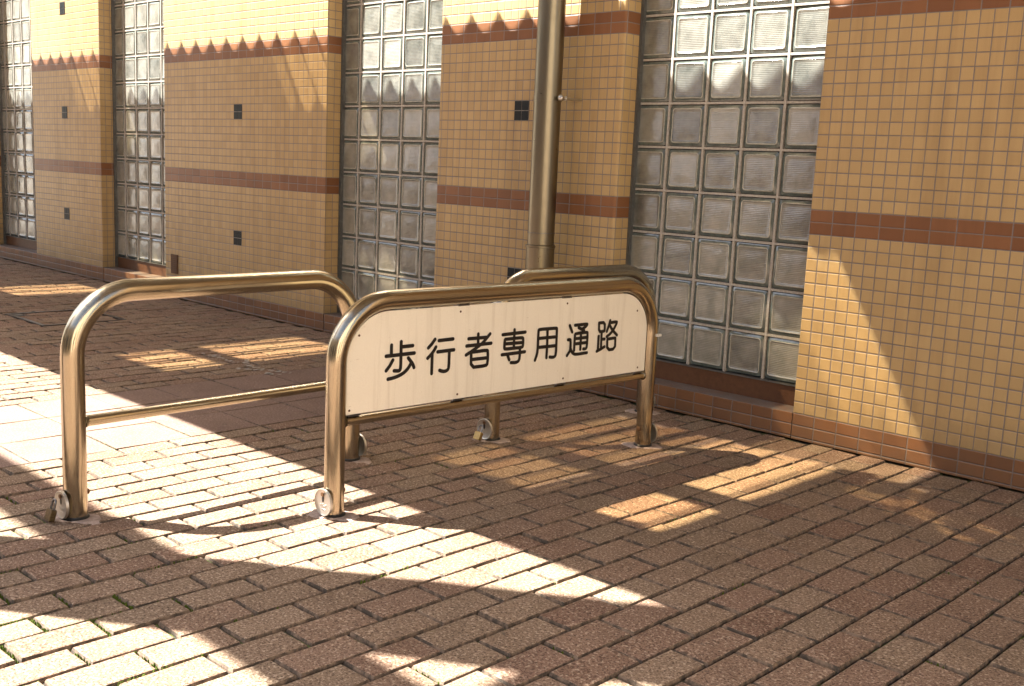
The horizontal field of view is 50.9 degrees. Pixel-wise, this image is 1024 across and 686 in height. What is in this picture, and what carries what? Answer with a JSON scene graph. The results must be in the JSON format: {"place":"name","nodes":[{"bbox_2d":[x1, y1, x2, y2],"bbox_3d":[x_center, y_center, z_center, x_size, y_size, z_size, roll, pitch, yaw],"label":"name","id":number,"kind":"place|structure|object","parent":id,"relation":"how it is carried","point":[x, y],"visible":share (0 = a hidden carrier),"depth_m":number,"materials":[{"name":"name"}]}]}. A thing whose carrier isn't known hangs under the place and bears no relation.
{"place":"outdoors","nodes":[
{"label":"outdoors","id":0,"kind":"place"},
{"bbox_2d":[0,366,325,469],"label":"paving slabs","id":1,"kind":"structure","parent":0,"point":[27,436],"depth_m":4.45,"materials":[{"name":"stone"}]},
{"bbox_2d":[0,257,1023,685],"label":"brick paving","id":2,"kind":"structure","parent":0,"point":[842,554],"depth_m":3.08,"materials":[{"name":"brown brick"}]},
{"bbox_2d":[5,309,125,326],"bbox_3d":[-2.862,-0.163,6.906,0.576,0.014,0.536,11,13,43],"label":"inspection cover","id":3,"kind":"object","parent":2,"relation":"on","point":[15,315],"visible":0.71,"depth_m":6.87,"materials":[{"name":"metal"}]},
{"bbox_2d":[54,270,370,524],"bbox_3d":[-0.925,0.128,3.502,0.166,0.708,1.163,11,13,42],"label":"tube barrier","id":4,"kind":"object","parent":2,"relation":"on","point":[92,308],"visible":0.89,"depth_m":3.21,"materials":[{"name":"silver metal"}]},
{"bbox_2d":[44,498,56,521],"bbox_3d":[-1.338,0.485,3.127,0.036,0.067,0.030,11,13,43],"label":"padlock","id":5,"kind":"object","parent":4,"relation":"attached to","point":[50,514],"visible":1,"depth_m":3.12,"materials":[{"name":"gold metal"}]},
{"bbox_2d":[212,355,289,373],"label":"mortar smears","id":6,"kind":"object","parent":2,"relation":"on","point":[249,365],"visible":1,"depth_m":5.55,"materials":[{"name":"grey concrete"}]},
{"bbox_2d":[307,276,661,520],"bbox_3d":[0.001,0.134,3.759,1.611,0.694,0.170,-6,13,-43],"label":"tube barrier","id":7,"kind":"object","parent":2,"relation":"on","point":[457,353],"visible":1,"depth_m":3.60,"materials":[{"name":"silver metal"}]},
{"bbox_2d":[0,405,1023,685],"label":"joint moss","id":8,"kind":"object","parent":2,"relation":"on","point":[192,609],"visible":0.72,"depth_m":2.50,"materials":[{"name":"green plant"}]},
{"bbox_2d":[472,264,659,442],"bbox_3d":[0.270,0.018,4.561,1.058,0.687,0.163,-6,13,-42],"label":"tube barrier","id":9,"kind":"object","parent":2,"relation":"on","point":[490,422],"visible":0.46,"depth_m":4.38,"materials":[{"name":"silver metal"}]},
{"bbox_2d":[473,425,483,440],"bbox_3d":[-0.131,0.354,4.254,0.034,0.061,0.034,11,13,43],"label":"padlock","id":10,"kind":"object","parent":9,"relation":"attached to","point":[478,435],"visible":1,"depth_m":4.25,"materials":[{"name":"gold metal"}]},
{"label":"ground","id":11,"kind":"structure","parent":0,"visible":0},
{"bbox_2d":[0,0,1023,491],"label":"tiled building","id":12,"kind":"structure","parent":11,"relation":"on","point":[806,216],"depth_m":5.09,"materials":[{"name":"tile"}]},
{"bbox_2d":[0,0,36,265],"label":"window","id":13,"kind":"structure","parent":12,"relation":"in","point":[16,89],"depth_m":10.11,"materials":[{"name":"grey glass"}]},
{"bbox_2d":[104,0,165,281],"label":"window","id":14,"kind":"structure","parent":12,"relation":"in","point":[137,26],"depth_m":8.51,"materials":[{"name":"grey glass"}]},
{"bbox_2d":[324,0,442,332],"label":"window","id":15,"kind":"structure","parent":12,"relation":"in","point":[391,50],"depth_m":6.41,"materials":[{"name":"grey glass"}]},
{"bbox_2d":[524,0,581,387],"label":"drainpipe","id":16,"kind":"object","parent":12,"relation":"attached to","point":[548,97],"visible":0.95,"depth_m":5.14,"materials":[{"name":"metal"}]},
{"bbox_2d":[605,0,829,437],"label":"window","id":17,"kind":"structure","parent":12,"relation":"in","point":[726,270],"depth_m":4.81,"materials":[{"name":"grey glass"}]}
]}

